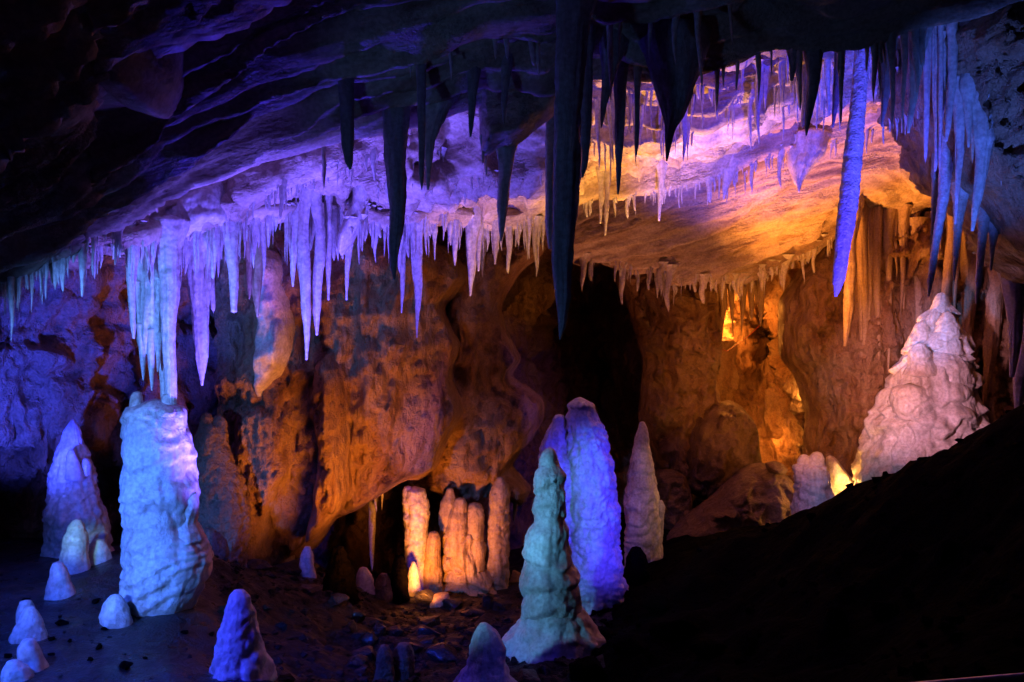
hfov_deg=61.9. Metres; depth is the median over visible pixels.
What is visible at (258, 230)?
stalactite
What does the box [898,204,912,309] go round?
stalactite
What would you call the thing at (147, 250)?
stalactite
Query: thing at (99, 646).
pebble
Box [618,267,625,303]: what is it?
stalactite
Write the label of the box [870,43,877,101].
stalactite
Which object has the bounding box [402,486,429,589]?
stalagmite
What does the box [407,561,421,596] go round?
stalagmite
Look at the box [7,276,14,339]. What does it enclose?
stalactite
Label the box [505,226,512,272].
stalactite
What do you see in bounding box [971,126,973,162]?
stalactite
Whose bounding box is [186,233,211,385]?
stalactite
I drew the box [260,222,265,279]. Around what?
stalactite
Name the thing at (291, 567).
rubble rock
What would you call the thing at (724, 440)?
boulder
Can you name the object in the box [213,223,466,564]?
cave wall
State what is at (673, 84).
stalactite
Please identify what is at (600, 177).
stalactite
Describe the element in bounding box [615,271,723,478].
cave wall
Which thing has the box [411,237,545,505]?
cave wall
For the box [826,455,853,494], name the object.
stalagmite
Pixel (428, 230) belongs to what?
fine stalactites
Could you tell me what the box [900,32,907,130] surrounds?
stalactite
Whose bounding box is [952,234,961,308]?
stalactite
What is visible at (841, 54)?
stalactite
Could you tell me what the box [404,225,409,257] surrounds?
stalactite
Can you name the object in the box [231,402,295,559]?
flowstone drape
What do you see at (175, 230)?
stalactite
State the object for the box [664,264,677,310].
stalactite
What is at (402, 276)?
stalactite
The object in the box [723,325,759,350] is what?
cable
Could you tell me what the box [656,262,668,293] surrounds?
stalactite
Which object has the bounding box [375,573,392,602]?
stalagmite
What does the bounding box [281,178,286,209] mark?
stalactite
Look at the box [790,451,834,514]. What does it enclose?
stalagmite
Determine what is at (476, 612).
rubble rock
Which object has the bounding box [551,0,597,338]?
stalactite
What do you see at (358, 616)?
rubble rock
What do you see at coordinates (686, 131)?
stalactite
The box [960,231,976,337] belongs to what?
stalactite
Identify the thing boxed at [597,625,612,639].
rubble rock
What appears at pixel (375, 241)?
stalactite
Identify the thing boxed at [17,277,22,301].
stalactite
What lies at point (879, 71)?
stalactite
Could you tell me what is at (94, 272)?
stalactite
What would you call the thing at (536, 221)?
stalactite
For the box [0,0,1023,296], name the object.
cave ceiling
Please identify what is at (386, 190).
stalactite
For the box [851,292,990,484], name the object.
stalagmite
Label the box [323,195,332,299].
stalactite
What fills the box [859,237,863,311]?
stalactite
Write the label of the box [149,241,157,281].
stalactite
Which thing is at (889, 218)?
stalactite
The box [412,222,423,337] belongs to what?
stalactite
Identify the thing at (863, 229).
stalactite
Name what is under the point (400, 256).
stalactite
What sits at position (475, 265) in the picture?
stalactite
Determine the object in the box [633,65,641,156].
stalactite
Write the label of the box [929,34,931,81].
stalactite
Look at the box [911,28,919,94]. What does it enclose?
stalactite
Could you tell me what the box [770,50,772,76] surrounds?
stalactite
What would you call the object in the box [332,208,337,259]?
stalactite
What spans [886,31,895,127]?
stalactite
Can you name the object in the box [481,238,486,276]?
stalactite
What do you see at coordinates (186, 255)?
stalactite
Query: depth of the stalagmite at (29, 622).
5.35 m
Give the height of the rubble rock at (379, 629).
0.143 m
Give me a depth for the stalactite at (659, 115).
7.29 m
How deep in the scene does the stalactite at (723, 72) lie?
5.53 m
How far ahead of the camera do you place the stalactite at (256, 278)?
7.17 m
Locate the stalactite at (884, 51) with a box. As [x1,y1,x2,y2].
[882,42,886,75]
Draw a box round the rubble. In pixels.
[0,410,1023,681]
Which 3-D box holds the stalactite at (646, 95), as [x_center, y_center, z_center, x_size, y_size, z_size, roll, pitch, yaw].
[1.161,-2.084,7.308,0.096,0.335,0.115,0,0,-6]
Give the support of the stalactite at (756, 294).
hanging from the cave ceiling
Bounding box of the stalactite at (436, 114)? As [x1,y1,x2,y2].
[425,94,459,189]
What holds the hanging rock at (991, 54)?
hanging from the cave ceiling
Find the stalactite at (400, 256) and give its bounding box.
[398,229,403,272]
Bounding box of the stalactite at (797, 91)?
[796,79,798,104]
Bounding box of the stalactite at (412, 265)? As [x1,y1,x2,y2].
[410,222,416,281]
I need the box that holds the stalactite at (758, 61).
[755,53,760,101]
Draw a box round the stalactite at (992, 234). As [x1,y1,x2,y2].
[988,222,997,269]
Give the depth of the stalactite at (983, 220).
6.68 m
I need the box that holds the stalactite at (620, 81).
[614,61,628,193]
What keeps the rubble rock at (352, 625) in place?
on the cave floor
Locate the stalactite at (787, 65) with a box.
[785,54,788,81]
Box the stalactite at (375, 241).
[373,227,378,261]
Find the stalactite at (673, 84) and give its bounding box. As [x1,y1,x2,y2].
[637,18,711,160]
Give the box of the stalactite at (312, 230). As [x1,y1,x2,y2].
[309,217,314,250]
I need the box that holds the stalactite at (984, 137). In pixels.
[971,91,995,230]
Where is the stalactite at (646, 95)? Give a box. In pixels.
[644,91,647,111]
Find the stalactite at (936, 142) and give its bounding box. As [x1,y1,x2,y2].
[931,37,946,170]
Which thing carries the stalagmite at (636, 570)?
on the cave floor
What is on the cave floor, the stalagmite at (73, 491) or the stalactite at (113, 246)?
the stalagmite at (73, 491)
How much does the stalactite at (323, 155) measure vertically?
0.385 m
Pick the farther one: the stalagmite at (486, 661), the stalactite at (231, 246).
the stalactite at (231, 246)
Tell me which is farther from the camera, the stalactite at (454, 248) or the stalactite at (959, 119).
the stalactite at (454, 248)
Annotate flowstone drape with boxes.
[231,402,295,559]
[305,352,352,542]
[407,472,429,480]
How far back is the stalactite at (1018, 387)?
7.77 m
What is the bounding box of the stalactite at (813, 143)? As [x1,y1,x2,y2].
[793,127,831,192]
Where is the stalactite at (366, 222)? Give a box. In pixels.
[364,206,370,240]
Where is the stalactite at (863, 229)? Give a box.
[856,199,868,356]
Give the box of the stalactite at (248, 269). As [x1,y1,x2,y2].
[245,228,251,298]
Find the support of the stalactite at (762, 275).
hanging from the cave ceiling
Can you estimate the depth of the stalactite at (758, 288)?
12.56 m
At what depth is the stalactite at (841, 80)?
5.62 m
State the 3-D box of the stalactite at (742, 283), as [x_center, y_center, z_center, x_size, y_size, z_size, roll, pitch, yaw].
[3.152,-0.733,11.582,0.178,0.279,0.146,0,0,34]
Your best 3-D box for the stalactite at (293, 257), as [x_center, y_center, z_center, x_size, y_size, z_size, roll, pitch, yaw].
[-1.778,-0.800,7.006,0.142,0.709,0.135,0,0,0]
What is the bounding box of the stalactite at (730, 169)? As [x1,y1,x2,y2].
[722,156,738,198]
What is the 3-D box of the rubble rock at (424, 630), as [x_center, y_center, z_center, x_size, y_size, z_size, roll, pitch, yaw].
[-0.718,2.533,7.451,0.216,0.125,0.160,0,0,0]
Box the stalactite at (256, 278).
[251,231,266,316]
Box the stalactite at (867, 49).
[864,47,869,70]
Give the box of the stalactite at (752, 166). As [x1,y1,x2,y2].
[749,163,754,191]
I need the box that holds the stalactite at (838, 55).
[837,52,839,72]
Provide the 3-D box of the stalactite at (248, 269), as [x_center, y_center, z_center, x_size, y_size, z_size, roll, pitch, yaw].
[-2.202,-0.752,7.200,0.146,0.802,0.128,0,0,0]
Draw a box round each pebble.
[3,653,11,657]
[55,619,68,625]
[92,598,99,603]
[96,643,102,649]
[119,661,132,669]
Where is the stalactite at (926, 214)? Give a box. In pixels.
[922,211,930,220]
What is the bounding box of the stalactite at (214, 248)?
[210,226,219,278]
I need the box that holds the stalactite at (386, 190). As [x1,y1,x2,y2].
[385,181,387,198]
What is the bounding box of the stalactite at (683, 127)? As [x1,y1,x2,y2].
[681,116,684,155]
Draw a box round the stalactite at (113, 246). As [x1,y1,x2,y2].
[112,245,114,258]
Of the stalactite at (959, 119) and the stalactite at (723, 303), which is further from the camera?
the stalactite at (723, 303)
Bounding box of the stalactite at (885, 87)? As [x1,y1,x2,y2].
[881,37,897,126]
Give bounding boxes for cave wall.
[0,208,1023,575]
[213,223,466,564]
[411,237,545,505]
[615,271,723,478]
[777,214,1013,482]
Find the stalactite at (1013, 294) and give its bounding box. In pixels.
[997,272,1023,376]
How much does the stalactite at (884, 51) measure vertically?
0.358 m
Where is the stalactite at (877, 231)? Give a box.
[873,205,882,357]
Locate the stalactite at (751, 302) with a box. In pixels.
[747,280,756,319]
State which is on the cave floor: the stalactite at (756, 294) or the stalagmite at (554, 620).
the stalagmite at (554, 620)
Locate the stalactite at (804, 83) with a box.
[801,64,806,127]
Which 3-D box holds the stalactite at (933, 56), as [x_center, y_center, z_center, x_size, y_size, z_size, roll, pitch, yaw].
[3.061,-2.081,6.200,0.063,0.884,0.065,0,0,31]
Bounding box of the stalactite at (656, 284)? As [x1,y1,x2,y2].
[654,272,658,296]
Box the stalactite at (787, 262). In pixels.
[782,254,794,289]
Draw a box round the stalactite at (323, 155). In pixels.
[321,147,326,187]
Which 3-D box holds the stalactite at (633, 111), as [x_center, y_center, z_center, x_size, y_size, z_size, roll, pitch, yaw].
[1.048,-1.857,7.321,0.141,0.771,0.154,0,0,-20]
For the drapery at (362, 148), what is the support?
hanging from the cave ceiling
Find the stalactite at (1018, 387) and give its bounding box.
[1013,319,1023,407]
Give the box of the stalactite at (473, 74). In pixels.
[466,66,480,136]
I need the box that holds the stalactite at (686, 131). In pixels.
[682,111,687,160]
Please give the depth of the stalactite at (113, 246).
5.84 m
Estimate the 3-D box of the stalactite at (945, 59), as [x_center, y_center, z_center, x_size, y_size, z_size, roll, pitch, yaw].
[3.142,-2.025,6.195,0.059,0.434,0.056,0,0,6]
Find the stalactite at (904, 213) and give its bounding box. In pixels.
[898,204,913,321]
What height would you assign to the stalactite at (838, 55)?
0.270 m
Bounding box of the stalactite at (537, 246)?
[537,216,542,272]
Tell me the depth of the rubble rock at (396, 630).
7.33 m
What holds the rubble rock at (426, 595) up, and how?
on the cave floor
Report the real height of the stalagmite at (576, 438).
1.973 m
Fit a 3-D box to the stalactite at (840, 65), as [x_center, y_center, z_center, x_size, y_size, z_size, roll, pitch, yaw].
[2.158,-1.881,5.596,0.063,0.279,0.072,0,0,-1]
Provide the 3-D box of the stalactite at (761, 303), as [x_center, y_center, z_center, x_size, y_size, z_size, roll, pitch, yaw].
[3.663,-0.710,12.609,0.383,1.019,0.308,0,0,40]
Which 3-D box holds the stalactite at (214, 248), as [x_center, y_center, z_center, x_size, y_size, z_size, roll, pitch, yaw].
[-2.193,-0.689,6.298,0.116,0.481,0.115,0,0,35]
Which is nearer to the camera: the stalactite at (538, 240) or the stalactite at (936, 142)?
the stalactite at (936, 142)
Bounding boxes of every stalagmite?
[0,659,34,681]
[8,600,47,643]
[17,638,48,672]
[40,419,114,558]
[44,561,75,599]
[59,519,90,574]
[88,538,111,565]
[98,594,132,628]
[118,391,213,616]
[194,412,251,567]
[205,528,229,562]
[209,589,277,681]
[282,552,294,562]
[299,546,316,577]
[321,545,359,604]
[355,567,374,594]
[373,644,395,681]
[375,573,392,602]
[390,554,409,603]
[392,642,414,680]
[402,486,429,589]
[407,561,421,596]
[423,531,443,592]
[438,488,496,595]
[453,622,517,681]
[485,476,510,590]
[502,447,606,663]
[538,397,628,614]
[623,421,664,567]
[623,546,650,586]
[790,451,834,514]
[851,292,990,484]
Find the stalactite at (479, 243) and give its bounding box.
[477,220,485,270]
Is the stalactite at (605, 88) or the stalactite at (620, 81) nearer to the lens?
the stalactite at (605, 88)
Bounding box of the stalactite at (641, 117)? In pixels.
[639,105,643,146]
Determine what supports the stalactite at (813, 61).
hanging from the cave ceiling
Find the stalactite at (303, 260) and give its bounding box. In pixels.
[297,187,313,359]
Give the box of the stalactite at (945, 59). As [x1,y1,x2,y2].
[943,31,946,90]
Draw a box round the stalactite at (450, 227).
[448,221,452,245]
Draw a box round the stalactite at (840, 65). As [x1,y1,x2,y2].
[839,57,841,74]
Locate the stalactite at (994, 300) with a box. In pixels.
[982,267,1003,405]
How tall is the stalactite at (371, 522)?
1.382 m
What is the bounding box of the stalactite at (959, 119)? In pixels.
[946,75,964,223]
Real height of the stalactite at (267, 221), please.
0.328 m
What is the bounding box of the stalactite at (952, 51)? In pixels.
[945,22,958,141]
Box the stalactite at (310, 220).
[309,209,310,230]
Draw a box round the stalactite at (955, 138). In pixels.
[955,24,958,159]
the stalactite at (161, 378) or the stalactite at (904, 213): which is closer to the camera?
the stalactite at (161, 378)
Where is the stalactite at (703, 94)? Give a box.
[702,86,704,104]
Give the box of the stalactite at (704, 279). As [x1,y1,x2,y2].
[699,274,710,303]
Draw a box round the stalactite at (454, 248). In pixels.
[452,222,460,264]
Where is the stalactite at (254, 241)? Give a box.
[251,217,259,268]
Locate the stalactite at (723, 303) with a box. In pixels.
[718,284,726,324]
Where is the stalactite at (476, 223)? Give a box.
[463,205,481,295]
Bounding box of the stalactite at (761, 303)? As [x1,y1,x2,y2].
[757,279,765,326]
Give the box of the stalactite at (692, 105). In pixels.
[690,94,694,124]
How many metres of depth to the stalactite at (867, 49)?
5.59 m
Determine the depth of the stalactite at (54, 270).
5.37 m
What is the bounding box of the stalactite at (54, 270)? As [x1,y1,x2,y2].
[52,262,56,286]
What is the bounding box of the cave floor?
[0,404,1023,681]
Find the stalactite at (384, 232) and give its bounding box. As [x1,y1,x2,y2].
[383,217,388,247]
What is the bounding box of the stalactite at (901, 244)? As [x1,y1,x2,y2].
[897,211,905,307]
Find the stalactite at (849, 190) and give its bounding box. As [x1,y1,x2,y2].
[832,49,869,296]
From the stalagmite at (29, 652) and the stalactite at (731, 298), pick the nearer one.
the stalagmite at (29, 652)
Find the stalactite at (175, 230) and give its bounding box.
[153,214,190,403]
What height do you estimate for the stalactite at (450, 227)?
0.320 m
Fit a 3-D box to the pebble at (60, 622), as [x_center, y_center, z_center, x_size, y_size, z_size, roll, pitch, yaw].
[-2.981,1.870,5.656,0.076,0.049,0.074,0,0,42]
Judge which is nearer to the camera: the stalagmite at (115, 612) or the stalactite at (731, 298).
the stalagmite at (115, 612)
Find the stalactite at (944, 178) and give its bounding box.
[927,27,952,296]
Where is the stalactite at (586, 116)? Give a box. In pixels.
[581,24,595,177]
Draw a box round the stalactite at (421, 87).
[415,63,426,189]
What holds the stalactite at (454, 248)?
hanging from the cave ceiling
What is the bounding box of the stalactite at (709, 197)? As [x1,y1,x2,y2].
[707,176,712,202]
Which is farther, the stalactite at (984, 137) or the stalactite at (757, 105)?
the stalactite at (757, 105)
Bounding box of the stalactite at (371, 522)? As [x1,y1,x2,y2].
[368,498,377,569]
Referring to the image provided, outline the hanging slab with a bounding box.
[96,49,184,118]
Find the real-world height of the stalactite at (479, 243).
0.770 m
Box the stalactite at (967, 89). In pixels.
[959,20,975,147]
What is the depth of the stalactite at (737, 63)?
5.54 m
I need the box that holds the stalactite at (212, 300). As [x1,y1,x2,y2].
[210,277,214,312]
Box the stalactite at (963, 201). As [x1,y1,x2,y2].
[950,182,968,280]
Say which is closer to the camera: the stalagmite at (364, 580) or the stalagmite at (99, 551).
the stalagmite at (99, 551)
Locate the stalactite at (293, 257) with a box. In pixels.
[289,201,298,286]
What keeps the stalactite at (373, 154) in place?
hanging from the drapery at (362, 148)
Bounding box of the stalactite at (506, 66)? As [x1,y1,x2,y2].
[501,51,513,123]
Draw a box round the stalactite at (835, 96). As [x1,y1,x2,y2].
[832,50,845,126]
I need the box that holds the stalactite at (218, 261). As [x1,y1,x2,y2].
[216,251,220,276]
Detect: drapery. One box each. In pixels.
[166,181,228,238]
[226,142,347,222]
[337,185,370,255]
[346,135,383,176]
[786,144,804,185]
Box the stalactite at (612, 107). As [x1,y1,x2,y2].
[610,88,614,142]
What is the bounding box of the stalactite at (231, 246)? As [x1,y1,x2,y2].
[220,219,238,312]
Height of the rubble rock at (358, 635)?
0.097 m
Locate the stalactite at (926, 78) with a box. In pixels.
[923,39,929,162]
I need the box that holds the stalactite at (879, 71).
[877,47,882,97]
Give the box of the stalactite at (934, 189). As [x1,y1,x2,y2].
[930,151,938,251]
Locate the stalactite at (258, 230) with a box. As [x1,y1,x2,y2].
[257,219,259,248]
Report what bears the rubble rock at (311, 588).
on the cave floor
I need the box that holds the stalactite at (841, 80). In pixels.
[838,50,844,123]
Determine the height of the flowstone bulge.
1.561 m
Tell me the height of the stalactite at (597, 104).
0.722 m
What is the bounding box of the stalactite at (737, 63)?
[735,61,739,90]
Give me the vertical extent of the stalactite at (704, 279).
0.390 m
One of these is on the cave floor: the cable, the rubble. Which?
the rubble
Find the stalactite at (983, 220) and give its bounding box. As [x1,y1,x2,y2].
[975,207,989,303]
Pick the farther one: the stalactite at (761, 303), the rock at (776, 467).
the stalactite at (761, 303)
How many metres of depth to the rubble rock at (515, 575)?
10.59 m
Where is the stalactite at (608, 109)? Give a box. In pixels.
[606,103,612,148]
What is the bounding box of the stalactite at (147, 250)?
[145,243,150,274]
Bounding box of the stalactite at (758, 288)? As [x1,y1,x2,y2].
[757,283,759,305]
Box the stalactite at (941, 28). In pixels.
[937,25,944,173]
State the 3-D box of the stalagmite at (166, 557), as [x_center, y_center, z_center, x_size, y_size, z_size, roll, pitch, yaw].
[-2.469,1.174,6.088,0.644,1.641,0.627,0,0,0]
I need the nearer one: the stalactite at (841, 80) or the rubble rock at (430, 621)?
the stalactite at (841, 80)
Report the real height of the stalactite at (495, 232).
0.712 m
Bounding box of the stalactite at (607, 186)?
[604,170,609,234]
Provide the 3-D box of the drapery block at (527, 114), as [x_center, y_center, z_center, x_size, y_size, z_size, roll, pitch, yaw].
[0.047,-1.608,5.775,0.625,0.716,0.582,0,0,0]
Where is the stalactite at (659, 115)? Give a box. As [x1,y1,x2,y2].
[658,103,661,124]
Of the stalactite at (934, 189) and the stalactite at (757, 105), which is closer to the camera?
the stalactite at (934, 189)
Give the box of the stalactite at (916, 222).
[908,217,930,323]
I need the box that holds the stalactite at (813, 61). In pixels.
[803,49,822,135]
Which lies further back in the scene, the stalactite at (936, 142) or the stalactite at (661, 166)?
the stalactite at (661, 166)
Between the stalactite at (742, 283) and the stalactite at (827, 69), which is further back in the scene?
the stalactite at (742, 283)
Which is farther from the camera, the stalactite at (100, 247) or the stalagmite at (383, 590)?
the stalagmite at (383, 590)
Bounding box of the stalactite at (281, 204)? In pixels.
[279,185,284,218]
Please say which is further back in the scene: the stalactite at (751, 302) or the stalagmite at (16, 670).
the stalactite at (751, 302)
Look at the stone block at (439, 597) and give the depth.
9.21 m
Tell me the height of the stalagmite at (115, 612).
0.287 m
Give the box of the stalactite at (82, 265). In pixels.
[79,243,87,296]
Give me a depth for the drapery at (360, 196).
6.91 m
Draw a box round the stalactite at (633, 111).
[632,94,635,162]
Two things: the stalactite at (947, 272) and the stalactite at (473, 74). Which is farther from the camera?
the stalactite at (947, 272)
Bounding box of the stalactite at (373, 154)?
[370,147,376,180]
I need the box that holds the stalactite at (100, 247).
[98,245,102,268]
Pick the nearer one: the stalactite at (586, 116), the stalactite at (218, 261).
the stalactite at (586, 116)
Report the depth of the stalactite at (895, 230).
11.16 m
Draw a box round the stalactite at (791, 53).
[786,48,796,80]
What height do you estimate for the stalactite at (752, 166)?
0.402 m
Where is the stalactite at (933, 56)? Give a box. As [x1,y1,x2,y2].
[931,26,934,112]
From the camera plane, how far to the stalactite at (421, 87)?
4.98 m
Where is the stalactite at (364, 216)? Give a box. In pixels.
[357,214,367,248]
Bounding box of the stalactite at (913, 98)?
[907,27,933,132]
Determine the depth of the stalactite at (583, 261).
10.71 m
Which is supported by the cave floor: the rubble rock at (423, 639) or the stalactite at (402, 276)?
the rubble rock at (423, 639)
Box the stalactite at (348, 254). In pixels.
[345,196,352,299]
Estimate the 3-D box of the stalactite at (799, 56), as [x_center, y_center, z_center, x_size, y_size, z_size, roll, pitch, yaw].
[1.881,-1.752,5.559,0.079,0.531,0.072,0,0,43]
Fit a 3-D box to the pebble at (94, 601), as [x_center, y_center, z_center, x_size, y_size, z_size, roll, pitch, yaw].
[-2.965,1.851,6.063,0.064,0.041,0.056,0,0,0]
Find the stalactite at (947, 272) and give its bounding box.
[941,212,952,296]
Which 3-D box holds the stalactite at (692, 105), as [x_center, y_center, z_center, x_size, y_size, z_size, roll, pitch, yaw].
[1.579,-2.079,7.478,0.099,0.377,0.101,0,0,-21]
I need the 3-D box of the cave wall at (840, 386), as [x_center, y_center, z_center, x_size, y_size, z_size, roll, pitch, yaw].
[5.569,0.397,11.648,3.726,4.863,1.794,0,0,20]
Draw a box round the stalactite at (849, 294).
[843,195,864,345]
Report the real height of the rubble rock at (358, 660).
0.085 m
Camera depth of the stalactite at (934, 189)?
6.78 m
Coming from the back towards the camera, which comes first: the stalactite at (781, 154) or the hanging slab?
the stalactite at (781, 154)
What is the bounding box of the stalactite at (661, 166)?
[656,159,667,220]
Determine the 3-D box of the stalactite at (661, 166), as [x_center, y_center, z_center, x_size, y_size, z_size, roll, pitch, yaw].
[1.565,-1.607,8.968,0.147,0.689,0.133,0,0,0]
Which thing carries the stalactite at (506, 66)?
hanging from the cave ceiling
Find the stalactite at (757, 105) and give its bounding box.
[752,59,764,136]
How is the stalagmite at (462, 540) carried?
on the cave floor
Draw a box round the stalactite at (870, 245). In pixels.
[867,208,873,319]
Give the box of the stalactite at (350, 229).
[344,216,357,239]
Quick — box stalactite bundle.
[135,252,161,390]
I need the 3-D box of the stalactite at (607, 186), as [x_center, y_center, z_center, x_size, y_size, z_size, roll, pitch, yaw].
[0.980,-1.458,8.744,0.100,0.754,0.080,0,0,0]
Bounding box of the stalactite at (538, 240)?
[537,219,542,246]
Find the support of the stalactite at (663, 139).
hanging from the cave ceiling
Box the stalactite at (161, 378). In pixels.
[159,350,164,398]
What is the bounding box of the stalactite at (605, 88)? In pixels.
[599,27,628,127]
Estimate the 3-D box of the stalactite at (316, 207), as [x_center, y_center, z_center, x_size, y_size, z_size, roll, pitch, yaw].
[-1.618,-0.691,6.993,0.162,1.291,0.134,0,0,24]
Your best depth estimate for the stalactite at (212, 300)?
6.60 m
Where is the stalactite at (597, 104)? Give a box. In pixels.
[594,95,600,167]
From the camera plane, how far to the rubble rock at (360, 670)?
6.33 m
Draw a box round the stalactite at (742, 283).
[739,276,750,295]
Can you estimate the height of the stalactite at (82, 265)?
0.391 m
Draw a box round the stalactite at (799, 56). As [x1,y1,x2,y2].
[796,50,802,110]
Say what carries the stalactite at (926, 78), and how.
hanging from the cave ceiling
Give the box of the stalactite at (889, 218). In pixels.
[882,207,896,372]
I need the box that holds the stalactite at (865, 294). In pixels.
[862,237,868,354]
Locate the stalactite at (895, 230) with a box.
[893,209,898,280]
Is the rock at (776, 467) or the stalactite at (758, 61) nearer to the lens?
the stalactite at (758, 61)
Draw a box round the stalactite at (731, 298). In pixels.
[727,284,733,328]
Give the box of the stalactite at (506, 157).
[496,144,517,240]
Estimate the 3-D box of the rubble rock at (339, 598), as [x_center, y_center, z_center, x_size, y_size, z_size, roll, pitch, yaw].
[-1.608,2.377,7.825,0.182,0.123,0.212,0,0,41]
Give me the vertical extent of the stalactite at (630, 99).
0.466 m
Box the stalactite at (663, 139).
[662,124,664,159]
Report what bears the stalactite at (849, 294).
hanging from the cave ceiling
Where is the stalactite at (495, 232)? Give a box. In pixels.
[492,217,499,263]
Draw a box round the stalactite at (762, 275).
[758,264,766,290]
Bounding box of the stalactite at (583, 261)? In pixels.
[579,253,590,289]
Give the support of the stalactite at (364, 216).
hanging from the drapery at (360, 196)
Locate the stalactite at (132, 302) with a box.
[125,257,135,338]
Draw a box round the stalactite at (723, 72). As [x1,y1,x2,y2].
[722,67,725,87]
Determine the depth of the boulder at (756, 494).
10.54 m
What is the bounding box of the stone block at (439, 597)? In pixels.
[430,592,449,607]
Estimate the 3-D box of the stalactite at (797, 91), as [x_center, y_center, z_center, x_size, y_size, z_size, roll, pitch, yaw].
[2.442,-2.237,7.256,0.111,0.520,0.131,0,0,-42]
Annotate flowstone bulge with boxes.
[253,250,295,396]
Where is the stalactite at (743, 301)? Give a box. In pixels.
[740,284,747,333]
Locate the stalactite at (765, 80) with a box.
[763,59,769,107]
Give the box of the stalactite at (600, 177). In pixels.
[596,166,603,222]
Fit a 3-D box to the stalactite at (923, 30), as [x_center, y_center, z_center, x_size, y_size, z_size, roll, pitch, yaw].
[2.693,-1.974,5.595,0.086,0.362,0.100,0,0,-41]
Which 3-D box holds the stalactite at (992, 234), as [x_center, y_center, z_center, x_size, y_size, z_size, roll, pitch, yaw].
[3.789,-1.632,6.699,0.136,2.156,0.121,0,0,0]
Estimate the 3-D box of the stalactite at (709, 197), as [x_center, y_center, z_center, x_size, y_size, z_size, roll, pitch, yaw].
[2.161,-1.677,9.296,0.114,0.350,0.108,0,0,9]
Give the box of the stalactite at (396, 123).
[382,105,411,279]
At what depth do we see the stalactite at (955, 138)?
6.20 m
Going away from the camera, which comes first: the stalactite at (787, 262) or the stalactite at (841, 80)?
the stalactite at (841, 80)
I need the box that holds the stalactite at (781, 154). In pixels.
[777,144,784,187]
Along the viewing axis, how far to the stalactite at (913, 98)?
5.68 m
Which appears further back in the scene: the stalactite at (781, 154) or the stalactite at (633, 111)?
the stalactite at (781, 154)
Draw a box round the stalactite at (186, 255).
[183,238,188,273]
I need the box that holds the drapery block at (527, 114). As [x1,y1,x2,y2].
[479,89,554,155]
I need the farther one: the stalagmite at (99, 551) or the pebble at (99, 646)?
the stalagmite at (99, 551)
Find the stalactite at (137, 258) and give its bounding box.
[134,246,139,285]
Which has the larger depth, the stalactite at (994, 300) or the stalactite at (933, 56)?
the stalactite at (994, 300)
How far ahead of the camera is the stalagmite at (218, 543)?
7.35 m
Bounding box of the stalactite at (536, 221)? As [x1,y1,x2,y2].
[532,216,541,275]
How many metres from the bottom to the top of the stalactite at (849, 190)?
2.362 m
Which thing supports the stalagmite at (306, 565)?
on the cave floor
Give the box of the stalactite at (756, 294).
[755,283,756,304]
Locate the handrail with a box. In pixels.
[917,673,1023,681]
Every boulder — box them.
[655,469,692,529]
[667,463,793,539]
[687,400,761,499]
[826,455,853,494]
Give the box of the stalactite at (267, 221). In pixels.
[265,215,270,247]
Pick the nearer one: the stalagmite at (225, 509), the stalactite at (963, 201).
the stalactite at (963, 201)
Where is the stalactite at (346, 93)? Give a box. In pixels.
[337,78,353,169]
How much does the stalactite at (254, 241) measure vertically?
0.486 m
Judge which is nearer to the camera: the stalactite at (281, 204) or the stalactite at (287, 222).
the stalactite at (281, 204)
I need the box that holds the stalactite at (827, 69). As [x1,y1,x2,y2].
[824,59,830,114]
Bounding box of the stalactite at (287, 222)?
[285,204,290,238]
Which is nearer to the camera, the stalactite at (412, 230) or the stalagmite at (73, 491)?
the stalagmite at (73, 491)
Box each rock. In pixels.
[272,559,319,575]
[301,584,322,593]
[328,593,349,604]
[341,608,356,632]
[347,653,366,667]
[351,610,365,622]
[352,630,364,639]
[352,645,375,660]
[354,664,366,676]
[361,632,377,645]
[362,617,386,627]
[374,623,385,636]
[386,625,402,635]
[408,642,423,652]
[411,625,432,633]
[413,589,435,602]
[415,635,434,643]
[417,613,444,627]
[417,626,441,636]
[425,642,457,662]
[442,599,462,610]
[460,608,485,616]
[477,595,492,607]
[510,570,520,582]
[516,669,540,681]
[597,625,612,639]
[765,461,787,474]
[877,1,1023,283]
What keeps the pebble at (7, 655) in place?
on the cave floor
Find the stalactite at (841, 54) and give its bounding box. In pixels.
[839,51,842,67]
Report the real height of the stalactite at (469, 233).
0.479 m
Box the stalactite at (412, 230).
[410,212,416,259]
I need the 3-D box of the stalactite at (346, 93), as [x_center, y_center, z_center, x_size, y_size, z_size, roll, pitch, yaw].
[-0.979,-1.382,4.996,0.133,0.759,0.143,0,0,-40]
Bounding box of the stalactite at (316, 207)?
[310,192,325,334]
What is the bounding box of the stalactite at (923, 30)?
[919,27,926,66]
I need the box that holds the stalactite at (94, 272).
[93,263,95,278]
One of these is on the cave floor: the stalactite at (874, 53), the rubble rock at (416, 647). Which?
the rubble rock at (416, 647)
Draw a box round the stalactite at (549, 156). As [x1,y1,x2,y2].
[545,116,553,248]
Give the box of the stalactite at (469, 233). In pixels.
[466,215,474,263]
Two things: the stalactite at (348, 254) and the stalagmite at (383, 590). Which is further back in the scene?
the stalagmite at (383, 590)
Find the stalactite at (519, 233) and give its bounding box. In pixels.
[517,224,522,242]
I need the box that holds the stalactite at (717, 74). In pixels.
[714,69,719,110]
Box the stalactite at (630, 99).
[626,92,632,134]
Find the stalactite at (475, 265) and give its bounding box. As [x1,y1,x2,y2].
[473,250,476,280]
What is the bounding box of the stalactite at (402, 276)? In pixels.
[400,241,406,312]

